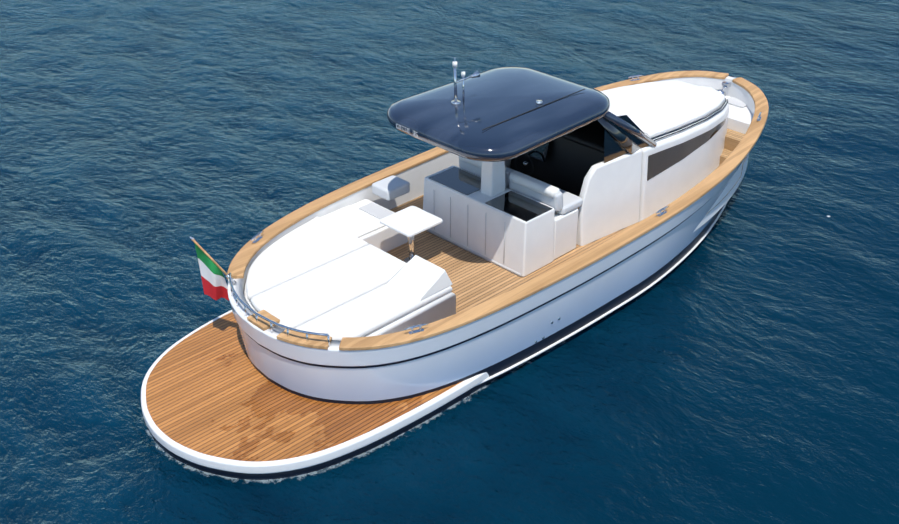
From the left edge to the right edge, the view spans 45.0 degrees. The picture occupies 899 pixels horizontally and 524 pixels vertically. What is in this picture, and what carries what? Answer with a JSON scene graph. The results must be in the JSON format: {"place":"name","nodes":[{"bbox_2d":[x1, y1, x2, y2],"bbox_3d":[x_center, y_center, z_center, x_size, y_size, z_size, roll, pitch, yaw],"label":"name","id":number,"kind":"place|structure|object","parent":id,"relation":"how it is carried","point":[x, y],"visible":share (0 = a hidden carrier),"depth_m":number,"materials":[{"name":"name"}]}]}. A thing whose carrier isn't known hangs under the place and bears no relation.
{"place":"outdoors","nodes":[
{"label":"outdoors","id":0,"kind":"place"},
{"bbox_2d":[189,236,236,299],"bbox_3d":[-2.821,0.114,13.021,0.371,0.982,0.377,-26,39,-37],"label":"flag","id":1,"kind":"object","parent":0,"point":[215,286],"visible":0.92,"depth_m":13.07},
{"bbox_2d":[247,310,331,349],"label":"wooden steps","id":2,"kind":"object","parent":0,"point":[314,341],"visible":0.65,"depth_m":12.09,"materials":[{"name":"brown wood"}]},
{"bbox_2d":[0,0,898,523],"bbox_3d":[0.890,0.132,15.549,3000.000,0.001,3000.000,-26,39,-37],"label":"sea water","id":3,"kind":"structure","parent":0,"point":[740,364],"depth_m":15.76,"materials":[{"name":"blue liquid"}]},
{"bbox_2d":[146,278,662,482],"bbox_3d":[0.686,0.229,15.373,11.146,0.001,3.659,-26,39,-37],"label":"sea foam","id":4,"kind":"object","parent":3,"relation":"on","point":[353,457],"visible":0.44,"depth_m":12.11,"materials":[{"name":"white"}]},
{"bbox_2d":[228,76,745,403],"bbox_3d":[1.267,-0.466,15.634,9.818,2.050,3.792,-26,39,-37],"label":"boat hull","id":5,"kind":"object","parent":3,"relation":"on","point":[498,341],"visible":0.21,"depth_m":12.77,"materials":[{"name":"white plastic"}]},
{"bbox_2d":[229,273,329,346],"bbox_3d":[-2.087,0.596,12.421,0.322,0.201,1.884,-26,39,-37],"label":"stern railing","id":6,"kind":"object","parent":5,"relation":"on","point":[237,297],"visible":0.88,"depth_m":12.20,"materials":[{"name":"silver metal"}]},
{"bbox_2d":[141,310,488,479],"bbox_3d":[-1.714,1.526,13.384,4.120,0.750,3.351,-26,39,-37],"label":"swim platform","id":7,"kind":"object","parent":5,"relation":"attached to","point":[214,401],"visible":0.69,"depth_m":12.29,"materials":[{"name":"brown wood"}]},
{"bbox_2d":[244,216,455,339],"bbox_3d":[-1.559,0.289,13.333,2.087,0.744,2.640,-26,39,-37],"label":"sun lounger","id":8,"kind":"object","parent":5,"relation":"on","point":[317,274],"visible":0.62,"depth_m":13.01,"materials":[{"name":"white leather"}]},
{"bbox_2d":[229,77,754,347],"bbox_3d":[1.267,-0.921,15.372,9.780,1.000,3.751,-26,39,-37],"label":"bulwark","id":9,"kind":"object","parent":5,"relation":"attached to","point":[415,176],"visible":0.02,"depth_m":15.96,"materials":[{"name":"white plastic"}]},
{"bbox_2d":[227,71,768,350],"bbox_3d":[1.399,-1.264,15.324,9.446,0.454,3.821,-26,39,-37],"label":"gunwale","id":10,"kind":"object","parent":9,"relation":"on","point":[249,250],"visible":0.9,"depth_m":14.15,"materials":[{"name":"brown wood"}]},
{"bbox_2d":[251,75,761,333],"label":"mooring cleats","id":11,"kind":"object","parent":10,"relation":"on","point":[420,329],"visible":0.73,"depth_m":13.90,"materials":[{"name":"silver metal"}]},
{"bbox_2d":[481,161,504,196],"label":"roof support pillar","id":12,"kind":"structure","parent":5,"relation":"attached to","point":[492,178],"depth_m":14.33,"materials":[{"name":"white plastic"}]},
{"bbox_2d":[386,57,609,161],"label":"hardtop roof","id":13,"kind":"structure","parent":12,"relation":"on","point":[498,114],"depth_m":13.66,"materials":[{"name":"blue plastic"}]},
{"bbox_2d":[386,95,752,313],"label":"deck floor","id":14,"kind":"structure","parent":5,"relation":"attached to","point":[475,280],"depth_m":14.54,"materials":[{"name":"brown wood"}]},
{"bbox_2d":[320,175,409,251],"bbox_3d":[-1.035,-0.609,14.932,1.370,0.640,0.872,-26,39,-37],"label":"seat cushion","id":15,"kind":"object","parent":14,"relation":"on","point":[360,219],"visible":0.62,"depth_m":14.76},
{"bbox_2d":[380,206,442,262],"bbox_3d":[-0.501,-0.274,14.312,0.620,0.640,0.600,-26,39,-37],"label":"table","id":16,"kind":"object","parent":14,"relation":"on","point":[410,222],"visible":0.92,"depth_m":14.14,"materials":[{"name":"white plastic"}]},
{"bbox_2d":[423,166,554,276],"bbox_3d":[0.498,-0.587,14.687,0.622,0.806,1.938,-26,39,-37],"label":"galley cabinet","id":17,"kind":"object","parent":14,"relation":"on","point":[510,230],"visible":0.88,"depth_m":14.33,"materials":[{"name":"white plastic"}]},
{"bbox_2d":[459,156,582,259],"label":"boat helm seats","id":18,"kind":"object","parent":14,"relation":"on","point":[565,205],"visible":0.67,"depth_m":14.41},
{"bbox_2d":[600,80,728,222],"bbox_3d":[3.096,-2.012,16.827,3.300,1.254,2.158,-26,39,-37],"label":"cabin trunk","id":19,"kind":"object","parent":14,"relation":"on","point":[683,125],"visible":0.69,"depth_m":16.09,"materials":[{"name":"white plastic"}]},
{"bbox_2d":[505,115,647,245],"bbox_3d":[1.669,-1.574,15.453,1.510,1.790,2.150,-26,39,-37],"label":"boat helm console","id":20,"kind":"object","parent":5,"relation":"on","point":[595,166],"visible":0.38,"depth_m":14.99,"materials":[{"name":"white plastic"}]},
{"bbox_2d":[604,111,656,147],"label":"boat t-top struts","id":21,"kind":"object","parent":5,"relation":"on","point":[629,128],"visible":0.35,"depth_m":14.62,"materials":[{"name":"silver metal"}]},
{"bbox_2d":[716,77,746,107],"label":"boat bow fittings","id":22,"kind":"object","parent":5,"relation":"on","point":[734,101],"visible":0.38,"depth_m":17.87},
{"bbox_2d":[476,201,727,385],"bbox_3d":[1.358,-0.402,15.765,9.323,0.509,3.579,-26,39,-37],"label":"hull stripe","id":23,"kind":"object","parent":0,"point":[598,318],"visible":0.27,"depth_m":14.26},
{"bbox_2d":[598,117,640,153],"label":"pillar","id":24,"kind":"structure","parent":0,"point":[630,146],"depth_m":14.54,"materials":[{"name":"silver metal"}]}
]}

